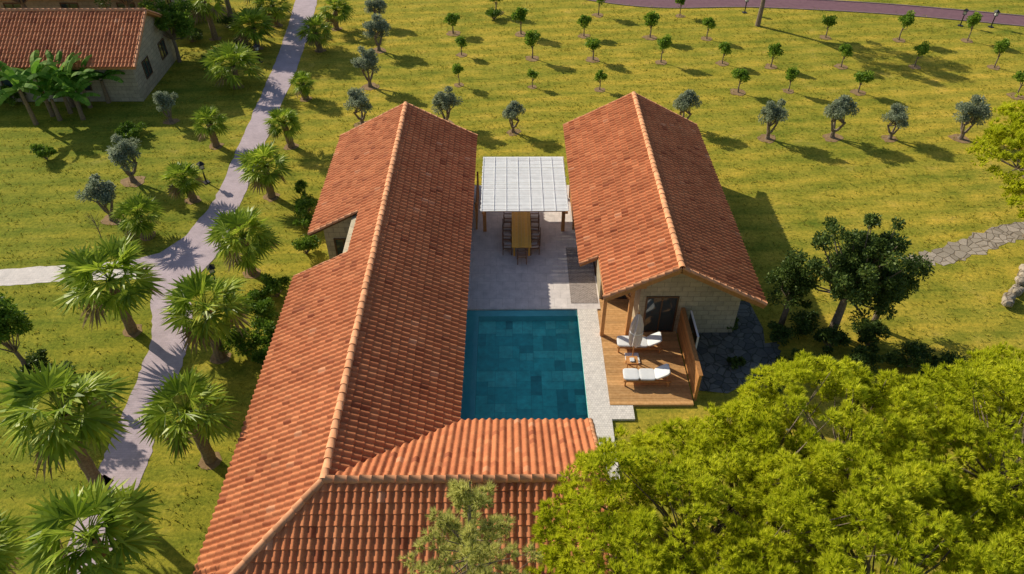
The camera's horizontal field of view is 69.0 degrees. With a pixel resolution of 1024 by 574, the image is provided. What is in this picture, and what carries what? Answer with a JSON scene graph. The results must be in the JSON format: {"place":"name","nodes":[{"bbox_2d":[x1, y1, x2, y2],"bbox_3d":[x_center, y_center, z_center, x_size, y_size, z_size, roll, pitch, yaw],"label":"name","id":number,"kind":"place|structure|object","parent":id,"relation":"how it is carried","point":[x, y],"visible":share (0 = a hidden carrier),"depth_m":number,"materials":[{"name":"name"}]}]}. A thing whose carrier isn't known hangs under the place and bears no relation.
{"place":"outdoors","nodes":[
{"label":"outdoors","id":0,"kind":"place"},
{"bbox_2d":[0,261,135,285],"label":"garden path","id":1,"kind":"structure","parent":0,"point":[28,275],"depth_m":37.23,"materials":[{"name":"grey concrete"}]},
{"bbox_2d":[63,0,316,573],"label":"garden path","id":2,"kind":"structure","parent":0,"point":[128,457],"depth_m":34.21,"materials":[{"name":"grey concrete"}]},
{"bbox_2d":[0,0,1023,573],"bbox_3d":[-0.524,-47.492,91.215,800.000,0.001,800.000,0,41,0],"label":"ground","id":3,"kind":"structure","parent":0,"point":[182,530],"depth_m":46.17,"materials":[{"name":"green plant"}]},
{"bbox_2d":[0,509,28,573],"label":"fan palm","id":4,"kind":"object","parent":3,"relation":"on","point":[10,539],"visible":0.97,"depth_m":22.77,"materials":[{"name":"green plant"}]},
{"bbox_2d":[0,291,34,373],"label":"broadleaf tree","id":5,"kind":"object","parent":3,"relation":"on","point":[12,315],"visible":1,"depth_m":30.25,"materials":[{"name":"green plant"}]},
{"bbox_2d":[19,348,52,374],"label":"shrub","id":6,"kind":"object","parent":3,"relation":"on","point":[32,358],"visible":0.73,"depth_m":32.03,"materials":[{"name":"green plant"}]},
{"bbox_2d":[29,143,56,159],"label":"shrub","id":7,"kind":"object","parent":3,"relation":"on","point":[41,151],"visible":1,"depth_m":44.95,"materials":[{"name":"green plant"}]},
{"bbox_2d":[0,49,98,125],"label":"banana plant","id":8,"kind":"object","parent":3,"relation":"on","point":[22,80],"visible":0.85,"depth_m":47.75,"materials":[{"name":"green plant"}]},
{"bbox_2d":[0,359,134,489],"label":"fan palm","id":9,"kind":"object","parent":3,"relation":"on","point":[26,391],"visible":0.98,"depth_m":24.68,"materials":[{"name":"green plant"}]},
{"bbox_2d":[32,52,124,119],"bbox_3d":[-28.457,-13.257,48.957,5.026,3.780,5.164,17,44,18],"label":"banana plant","id":10,"kind":"object","parent":3,"relation":"on","point":[66,82],"visible":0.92,"depth_m":48.58,"materials":[{"name":"green plant"}]},
{"bbox_2d":[0,15,176,101],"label":"walls","id":11,"kind":"structure","parent":3,"relation":"on","point":[136,85],"depth_m":51.20,"materials":[{"name":"paint"}]},
{"bbox_2d":[0,11,161,69],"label":"roof deck","id":12,"kind":"structure","parent":11,"relation":"on","point":[148,13],"depth_m":49.20,"materials":[{"name":"brown wood"}]},
{"bbox_2d":[0,10,143,67],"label":"roof","id":13,"kind":"structure","parent":12,"relation":"on","point":[108,39],"depth_m":49.84,"materials":[{"name":"tile"}]},
{"bbox_2d":[0,8,161,66],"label":"ridge caps","id":14,"kind":"object","parent":12,"relation":"on","point":[91,9],"visible":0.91,"depth_m":50.50,"materials":[{"name":"tile"}]},
{"bbox_2d":[14,474,167,573],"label":"fan palm","id":15,"kind":"object","parent":3,"relation":"on","point":[128,529],"visible":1,"depth_m":21.05,"materials":[{"name":"green plant"}]},
{"bbox_2d":[0,0,187,11],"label":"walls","id":16,"kind":"structure","parent":3,"relation":"on","point":[54,4],"depth_m":59.35,"materials":[{"name":"stone"}]},
{"bbox_2d":[75,173,120,224],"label":"olive tree","id":17,"kind":"object","parent":3,"relation":"on","point":[99,192],"visible":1,"depth_m":39.38,"materials":[{"name":"green plant"}]},
{"bbox_2d":[49,233,167,337],"bbox_3d":[-17.333,0.255,32.575,4.486,4.996,4.574,13,43,14],"label":"fan palm","id":18,"kind":"object","parent":3,"relation":"on","point":[81,266],"visible":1,"depth_m":31.59,"materials":[{"name":"green plant"}]},
{"bbox_2d":[105,133,144,186],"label":"olive tree","id":19,"kind":"object","parent":3,"relation":"on","point":[120,150],"visible":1,"depth_m":42.40,"materials":[{"name":"green plant"}]},
{"bbox_2d":[114,120,146,139],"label":"shrub","id":20,"kind":"object","parent":3,"relation":"on","point":[128,130],"visible":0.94,"depth_m":46.95,"materials":[{"name":"green plant"}]},
{"bbox_2d":[107,190,167,240],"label":"fan palm","id":21,"kind":"object","parent":3,"relation":"on","point":[141,223],"visible":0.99,"depth_m":38.61,"materials":[{"name":"green plant"}]},
{"bbox_2d":[153,91,179,124],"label":"olive tree","id":22,"kind":"object","parent":3,"relation":"on","point":[163,98],"visible":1,"depth_m":47.92,"materials":[{"name":"green plant"}]},
{"bbox_2d":[137,0,196,62],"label":"broadleaf tree","id":23,"kind":"object","parent":3,"relation":"on","point":[177,17],"visible":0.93,"depth_m":53.65,"materials":[{"name":"green plant"}]},
{"bbox_2d":[130,210,230,294],"bbox_3d":[-16.003,-1.687,38.495,4.766,0.001,6.438,29,49,29],"label":"path junction","id":24,"kind":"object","parent":3,"relation":"on","point":[184,255],"visible":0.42,"depth_m":38.24,"materials":[{"name":"grey concrete"}]},
{"bbox_2d":[160,161,206,204],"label":"fan palm","id":25,"kind":"object","parent":3,"relation":"on","point":[185,185],"visible":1,"depth_m":41.09,"materials":[{"name":"green plant"}]},
{"bbox_2d":[130,364,238,469],"bbox_3d":[-11.768,5.033,27.532,3.777,4.400,3.666,0,41,0],"label":"fan palm","id":26,"kind":"object","parent":3,"relation":"on","point":[202,425],"visible":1,"depth_m":26.57,"materials":[{"name":"green plant"}]},
{"bbox_2d":[157,266,257,363],"bbox_3d":[-12.731,1.476,31.405,3.979,4.688,4.010,0,41,0],"label":"fan palm","id":27,"kind":"object","parent":3,"relation":"on","point":[211,331],"visible":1,"depth_m":30.68,"materials":[{"name":"green plant"}]},
{"bbox_2d":[186,0,229,40],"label":"fan palm","id":28,"kind":"object","parent":3,"relation":"on","point":[203,8],"visible":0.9,"depth_m":57.34,"materials":[{"name":"green plant"}]},
{"bbox_2d":[191,104,229,149],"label":"fan palm","id":29,"kind":"object","parent":3,"relation":"on","point":[211,130],"visible":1,"depth_m":45.57,"materials":[{"name":"green plant"}]},
{"bbox_2d":[198,39,267,90],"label":"fan palm","id":30,"kind":"object","parent":3,"relation":"on","point":[240,55],"visible":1,"depth_m":51.47,"materials":[{"name":"green plant"}]},
{"bbox_2d":[219,325,260,356],"bbox_3d":[-11.930,2.439,32.773,1.934,1.369,1.707,0,41,0],"label":"shrub","id":31,"kind":"object","parent":3,"relation":"on","point":[242,348],"visible":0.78,"depth_m":32.58,"materials":[{"name":"green plant"}]},
{"bbox_2d":[204,206,283,277],"bbox_3d":[-12.904,-2.071,36.287,3.385,3.642,3.497,31,50,31],"label":"fan palm","id":32,"kind":"object","parent":3,"relation":"on","point":[229,244],"visible":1,"depth_m":35.62,"materials":[{"name":"green plant"}]},
{"bbox_2d":[227,5,276,50],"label":"fan palm","id":33,"kind":"object","parent":3,"relation":"on","point":[255,15],"visible":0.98,"depth_m":56.24,"materials":[{"name":"green plant"}]},
{"bbox_2d":[248,346,268,364],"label":"shrub","id":34,"kind":"object","parent":3,"relation":"on","point":[258,355],"visible":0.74,"depth_m":32.03,"materials":[{"name":"green plant"}]},
{"bbox_2d":[244,297,278,328],"bbox_3d":[-11.308,1.273,33.878,1.649,1.669,1.721,-28,48,-28],"label":"shrub","id":35,"kind":"object","parent":3,"relation":"on","point":[264,308],"visible":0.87,"depth_m":33.58,"materials":[{"name":"green plant"}]},
{"bbox_2d":[249,319,275,349],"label":"shrub","id":36,"kind":"object","parent":3,"relation":"on","point":[268,329],"visible":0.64,"depth_m":32.74,"materials":[{"name":"green plant"}]},
{"bbox_2d":[233,139,293,201],"bbox_3d":[-13.694,-6.382,41.313,3.229,3.559,3.290,21,45,22],"label":"fan palm","id":37,"kind":"object","parent":3,"relation":"on","point":[263,177],"visible":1,"depth_m":40.71,"materials":[{"name":"green plant"}]},
{"bbox_2d":[250,0,293,27],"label":"fan palm","id":38,"kind":"object","parent":3,"relation":"on","point":[277,13],"visible":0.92,"depth_m":59.84,"materials":[{"name":"green plant"}]},
{"bbox_2d":[260,272,289,296],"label":"shrub","id":39,"kind":"object","parent":3,"relation":"on","point":[273,285],"visible":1,"depth_m":35.36,"materials":[{"name":"green plant"}]},
{"bbox_2d":[263,107,302,149],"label":"fan palm","id":40,"kind":"object","parent":3,"relation":"on","point":[291,117],"visible":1,"depth_m":45.36,"materials":[{"name":"green plant"}]},
{"bbox_2d":[287,70,315,101],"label":"fan palm","id":41,"kind":"object","parent":3,"relation":"on","point":[302,90],"visible":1,"depth_m":50.56,"materials":[{"name":"green plant"}]},
{"bbox_2d":[292,209,313,228],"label":"shrub","id":42,"kind":"object","parent":3,"relation":"on","point":[305,222],"visible":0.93,"depth_m":39.69,"materials":[{"name":"green plant"}]},
{"bbox_2d":[293,194,316,217],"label":"shrub","id":43,"kind":"object","parent":3,"relation":"on","point":[304,203],"visible":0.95,"depth_m":40.52,"materials":[{"name":"green plant"}]},
{"bbox_2d":[291,234,321,254],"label":"shrub","id":44,"kind":"object","parent":3,"relation":"on","point":[308,243],"visible":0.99,"depth_m":37.88,"materials":[{"name":"green plant"}]},
{"bbox_2d":[294,14,333,52],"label":"fan palm","id":45,"kind":"object","parent":3,"relation":"on","point":[313,35],"visible":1,"depth_m":56.21,"materials":[{"name":"green plant"}]},
{"bbox_2d":[315,0,355,30],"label":"fan palm","id":46,"kind":"object","parent":3,"relation":"on","point":[344,10],"visible":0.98,"depth_m":59.48,"materials":[{"name":"green plant"}]},
{"bbox_2d":[343,87,372,126],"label":"olive tree","id":47,"kind":"object","parent":3,"relation":"on","point":[358,99],"visible":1,"depth_m":47.40,"materials":[{"name":"green plant"}]},
{"bbox_2d":[350,45,380,89],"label":"olive tree","id":48,"kind":"object","parent":3,"relation":"on","point":[367,61],"visible":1,"depth_m":51.62,"materials":[{"name":"green plant"}]},
{"bbox_2d":[364,0,387,20],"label":"olive tree","id":49,"kind":"object","parent":3,"relation":"on","point":[379,5],"visible":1,"depth_m":60.27,"materials":[{"name":"green plant"}]},
{"bbox_2d":[362,13,390,52],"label":"olive tree","id":50,"kind":"object","parent":3,"relation":"on","point":[380,26],"visible":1,"depth_m":56.23,"materials":[{"name":"green plant"}]},
{"bbox_2d":[193,101,612,573],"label":"villa long wing","id":51,"kind":"structure","parent":3,"relation":"on","point":[359,444],"depth_m":26.13,"materials":[{"name":"orange tile"}]},
{"bbox_2d":[431,86,462,123],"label":"olive tree","id":52,"kind":"object","parent":3,"relation":"on","point":[445,100],"visible":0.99,"depth_m":47.37,"materials":[{"name":"green plant"}]},
{"bbox_2d":[443,13,459,35],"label":"citrus tree","id":53,"kind":"object","parent":3,"relation":"on","point":[451,19],"visible":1,"depth_m":59.18,"materials":[{"name":"green plant"}]},
{"bbox_2d":[397,478,544,573],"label":"young pine","id":54,"kind":"object","parent":3,"relation":"on","point":[471,549],"visible":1,"depth_m":15.15,"materials":[{"name":"green plant"}]},
{"bbox_2d":[502,100,525,135],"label":"olive tree","id":55,"kind":"object","parent":3,"relation":"on","point":[512,111],"visible":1,"depth_m":46.98,"materials":[{"name":"green plant"}]},
{"bbox_2d":[511,7,528,36],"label":"citrus tree","id":56,"kind":"object","parent":3,"relation":"on","point":[520,14],"visible":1,"depth_m":58.81,"materials":[{"name":"green plant"}]},
{"bbox_2d":[461,310,587,419],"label":"swimming pool","id":57,"kind":"structure","parent":3,"relation":"in","point":[522,364],"depth_m":32.95,"materials":[{"name":"liquid"}]},
{"bbox_2d":[524,29,540,60],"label":"citrus tree","id":58,"kind":"object","parent":3,"relation":"on","point":[531,37],"visible":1,"depth_m":55.29,"materials":[{"name":"green plant"}]},
{"bbox_2d":[459,309,634,480],"bbox_3d":[1.249,4.377,31.851,7.480,0.600,9.520,0,41,0],"label":"pool surround","id":59,"kind":"object","parent":3,"relation":"on","point":[603,413],"visible":0.52,"depth_m":31.83,"materials":[{"name":"stone"}]},
{"bbox_2d":[584,37,600,62],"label":"citrus tree","id":60,"kind":"object","parent":3,"relation":"on","point":[592,43],"visible":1,"depth_m":55.34,"materials":[{"name":"green plant"}]},
{"bbox_2d":[598,298,693,406],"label":"wooden deck","id":61,"kind":"structure","parent":3,"relation":"on","point":[676,392],"depth_m":32.41,"materials":[{"name":"brown wood"}]},
{"bbox_2d":[625,311,643,363],"bbox_3d":[5.282,2.084,31.820,0.600,2.850,0.600,0,41,0],"label":"folded parasol","id":62,"kind":"object","parent":61,"relation":"on","point":[636,331],"visible":0.95,"depth_m":31.53,"materials":[{"name":"white fabric"}]},
{"bbox_2d":[616,332,662,353],"bbox_3d":[5.658,2.415,33.012,2.000,0.788,0.680,2,41,2],"label":"sun lounger","id":63,"kind":"object","parent":61,"relation":"on","point":[646,342],"visible":0.76,"depth_m":32.84,"materials":[{"name":"white fabric"}]},
{"bbox_2d":[622,364,670,386],"bbox_3d":[5.708,3.694,31.540,2.000,0.788,0.680,1,41,1],"label":"sun lounger","id":64,"kind":"object","parent":61,"relation":"on","point":[644,374],"visible":1,"depth_m":31.40,"materials":[{"name":"white fabric"}]},
{"bbox_2d":[642,10,659,39],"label":"citrus tree","id":65,"kind":"object","parent":3,"relation":"on","point":[651,18],"visible":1,"depth_m":58.33,"materials":[{"name":"green plant"}]},
{"bbox_2d":[655,34,671,64],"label":"citrus tree","id":66,"kind":"object","parent":3,"relation":"on","point":[665,42],"visible":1,"depth_m":54.81,"materials":[{"name":"green plant"}]},
{"bbox_2d":[563,91,767,335],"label":"villa guest wing","id":67,"kind":"structure","parent":3,"relation":"on","point":[660,243],"depth_m":34.41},
{"bbox_2d":[643,296,679,331],"bbox_3d":[6.622,1.219,33.350,1.440,2.140,0.070,0,41,0],"label":"glazed door","id":68,"kind":"structure","parent":67,"relation":"in","point":[660,312],"depth_m":33.32,"materials":[{"name":"black glass"}]},
{"bbox_2d":[672,89,702,118],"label":"olive tree","id":69,"kind":"object","parent":3,"relation":"on","point":[683,102],"visible":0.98,"depth_m":47.17,"materials":[{"name":"green plant"}]},
{"bbox_2d":[677,307,702,400],"bbox_3d":[7.596,2.624,32.313,0.170,1.640,4.750,0,41,0],"label":"wooden fence","id":70,"kind":"object","parent":3,"relation":"on","point":[691,358],"visible":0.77,"depth_m":31.68,"materials":[{"name":"brown wood"}]},
{"bbox_2d":[715,41,731,65],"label":"citrus tree","id":71,"kind":"object","parent":3,"relation":"on","point":[725,47],"visible":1,"depth_m":55.03,"materials":[{"name":"green plant"}]},
{"bbox_2d":[730,68,750,95],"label":"citrus tree","id":72,"kind":"object","parent":3,"relation":"on","point":[742,75],"visible":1,"depth_m":51.46,"materials":[{"name":"green plant"}]},
{"bbox_2d":[757,98,788,142],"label":"olive tree","id":73,"kind":"object","parent":3,"relation":"on","point":[770,114],"visible":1,"depth_m":46.09,"materials":[{"name":"green plant"}]},
{"bbox_2d":[523,349,1023,573],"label":"stone pine","id":74,"kind":"object","parent":3,"relation":"on","point":[795,520],"visible":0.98,"depth_m":18.26,"materials":[{"name":"green plant"}]},
{"bbox_2d":[765,42,783,68],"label":"citrus tree","id":75,"kind":"object","parent":3,"relation":"on","point":[775,49],"visible":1,"depth_m":54.41,"materials":[{"name":"green plant"}]},
{"bbox_2d":[767,320,795,346],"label":"shrub","id":76,"kind":"object","parent":3,"relation":"on","point":[784,333],"visible":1,"depth_m":33.26,"materials":[{"name":"green plant"}]},
{"bbox_2d":[782,66,799,93],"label":"citrus tree","id":77,"kind":"object","parent":3,"relation":"on","point":[791,73],"visible":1,"depth_m":51.48,"materials":[{"name":"green plant"}]},
{"bbox_2d":[763,247,821,324],"bbox_3d":[12.344,0.178,33.096,2.337,4.524,2.260,27,48,27],"label":"oak tree","id":78,"kind":"object","parent":3,"relation":"on","point":[789,279],"visible":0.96,"depth_m":32.40,"materials":[{"name":"green plant"}]},
{"bbox_2d":[788,309,820,339],"bbox_3d":[13.275,1.635,33.711,1.475,1.346,1.701,9,42,10],"label":"shrub","id":79,"kind":"object","parent":3,"relation":"on","point":[803,322],"visible":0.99,"depth_m":33.56,"materials":[{"name":"green plant"}]},
{"bbox_2d":[819,14,837,39],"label":"citrus tree","id":80,"kind":"object","parent":3,"relation":"on","point":[828,21],"visible":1,"depth_m":58.46,"materials":[{"name":"green plant"}]},
{"bbox_2d":[810,324,852,353],"bbox_3d":[14.171,2.350,33.056,1.777,1.130,1.649,0,41,0],"label":"shrub","id":81,"kind":"object","parent":3,"relation":"on","point":[834,335],"visible":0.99,"depth_m":32.88,"materials":[{"name":"green plant"}]},
{"bbox_2d":[822,94,860,141],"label":"olive tree","id":82,"kind":"object","parent":3,"relation":"on","point":[838,109],"visible":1,"depth_m":46.13,"materials":[{"name":"green plant"}]},
{"bbox_2d":[834,43,853,68],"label":"citrus tree","id":83,"kind":"object","parent":3,"relation":"on","point":[845,49],"visible":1,"depth_m":54.55,"materials":[{"name":"green plant"}]},
{"bbox_2d":[800,212,918,329],"bbox_3d":[14.452,-0.337,31.886,4.592,6.891,4.226,24,47,25],"label":"oak tree","id":84,"kind":"object","parent":3,"relation":"on","point":[854,268],"visible":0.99,"depth_m":30.77,"materials":[{"name":"green plant"}]},
{"bbox_2d":[850,70,874,95],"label":"citrus tree","id":85,"kind":"object","parent":3,"relation":"on","point":[865,76],"visible":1,"depth_m":51.33,"materials":[{"name":"green plant"}]},
{"bbox_2d":[841,344,885,375],"bbox_3d":[15.169,3.237,31.995,1.399,1.191,1.704,-25,47,-26],"label":"shrub","id":86,"kind":"object","parent":3,"relation":"on","point":[859,354],"visible":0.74,"depth_m":31.91,"materials":[{"name":"green plant"}]},
{"bbox_2d":[851,318,891,353],"bbox_3d":[15.954,2.178,33.036,1.379,1.425,2.085,0,41,0],"label":"shrub","id":87,"kind":"object","parent":3,"relation":"on","point":[867,336],"visible":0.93,"depth_m":32.71,"materials":[{"name":"green plant"}]},
{"bbox_2d":[881,102,909,141],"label":"olive tree","id":88,"kind":"object","parent":3,"relation":"on","point":[896,114],"visible":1,"depth_m":46.36,"materials":[{"name":"green plant"}]},
{"bbox_2d":[870,253,934,321],"bbox_3d":[16.792,0.202,33.215,2.755,4.331,2.570,-13,43,-15],"label":"oak tree","id":89,"kind":"object","parent":3,"relation":"on","point":[922,268],"visible":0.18,"depth_m":31.94,"materials":[{"name":"green plant"}]},
{"bbox_2d":[892,10,915,42],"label":"citrus tree","id":90,"kind":"object","parent":3,"relation":"on","point":[906,20],"visible":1,"depth_m":57.84,"materials":[{"name":"green plant"}]},
{"bbox_2d":[883,341,937,375],"bbox_3d":[17.236,3.070,32.056,2.416,1.364,1.817,0,41,0],"label":"shrub","id":91,"kind":"object","parent":3,"relation":"on","point":[897,359],"visible":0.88,"depth_m":31.88,"materials":[{"name":"green plant"}]},
{"bbox_2d":[908,40,929,68],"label":"citrus tree","id":92,"kind":"object","parent":3,"relation":"on","point":[923,48],"visible":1,"depth_m":54.36,"materials":[{"name":"green plant"}]},
{"bbox_2d":[829,340,1023,573],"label":"stone pine","id":93,"kind":"object","parent":3,"relation":"on","point":[997,373],"visible":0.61,"depth_m":19.63,"materials":[{"name":"green plant"}]},
{"bbox_2d":[931,350,968,375],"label":"shrub","id":94,"kind":"object","parent":3,"relation":"on","point":[948,358],"visible":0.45,"depth_m":31.63,"materials":[{"name":"green plant"}]},
{"bbox_2d":[948,94,992,142],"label":"olive tree","id":95,"kind":"object","parent":3,"relation":"on","point":[979,113],"visible":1,"depth_m":45.99,"materials":[{"name":"green plant"}]},
{"bbox_2d":[960,12,982,42],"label":"citrus tree","id":96,"kind":"object","parent":3,"relation":"on","point":[974,19],"visible":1,"depth_m":58.00,"materials":[{"name":"green plant"}]},
{"bbox_2d":[965,91,1023,237],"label":"stone pine","id":97,"kind":"object","parent":3,"relation":"on","point":[999,134],"visible":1,"depth_m":36.53,"materials":[{"name":"green plant"}]},
{"bbox_2d":[987,38,1009,69],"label":"citrus tree","id":98,"kind":"object","parent":3,"relation":"on","point":[1002,46],"visible":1,"depth_m":54.38,"materials":[{"name":"green plant"}]},
{"bbox_2d":[1001,264,1023,306],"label":"stone wall","id":99,"kind":"structure","parent":3,"relation":"on","point":[1011,294],"depth_m":35.87,"materials":[{"name":"grey stone"}]},
{"bbox_2d":[1006,70,1023,99],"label":"citrus tree","id":100,"kind":"object","parent":3,"relation":"on","point":[1019,76],"visible":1,"depth_m":51.15,"materials":[{"name":"green plant"}]},
{"bbox_2d":[467,185,599,309],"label":"patio","id":101,"kind":"structure","parent":0,"point":[499,278],"depth_m":37.50,"materials":[{"name":"stone"}]},
{"bbox_2d":[512,212,531,255],"bbox_3d":[0.484,-2.797,39.145,0.997,0.660,3.150,0,41,0],"label":"dining table","id":102,"kind":"object","parent":101,"relation":"on","point":[520,221],"visible":0.87,"depth_m":38.74,"materials":[{"name":"brown wood"}]},
{"bbox_2d":[480,157,568,231],"bbox_3d":[0.626,-4.525,39.730,4.472,2.500,5.200,0,41,0],"label":"pergola","id":103,"kind":"object","parent":101,"relation":"on","point":[528,190],"visible":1,"depth_m":38.81,"materials":[{"name":"white wood"}]},
{"bbox_2d":[566,247,597,302],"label":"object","id":104,"kind":"object","parent":101,"relation":"on","point":[582,285],"visible":0.79,"depth_m":36.77,"materials":[{"name":"grey stone"}]},
{"bbox_2d":[696,301,765,392],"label":"stone terrace","id":105,"kind":"structure","parent":0,"point":[745,340],"depth_m":33.18,"materials":[{"name":"grey stone"}]},
{"bbox_2d":[743,342,788,429],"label":"dark stone path","id":106,"kind":"structure","parent":0,"point":[773,351],"depth_m":33.12,"materials":[{"name":"grey stone"}]},
{"bbox_2d":[588,0,1023,26],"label":"road","id":107,"kind":"structure","parent":0,"point":[902,10],"depth_m":64.36,"materials":[{"name":"grey asphalt"}]},
{"bbox_2d":[903,222,1023,265],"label":"stone path","id":108,"kind":"structure","parent":0,"point":[980,243],"depth_m":39.13,"materials":[{"name":"grey stone"}]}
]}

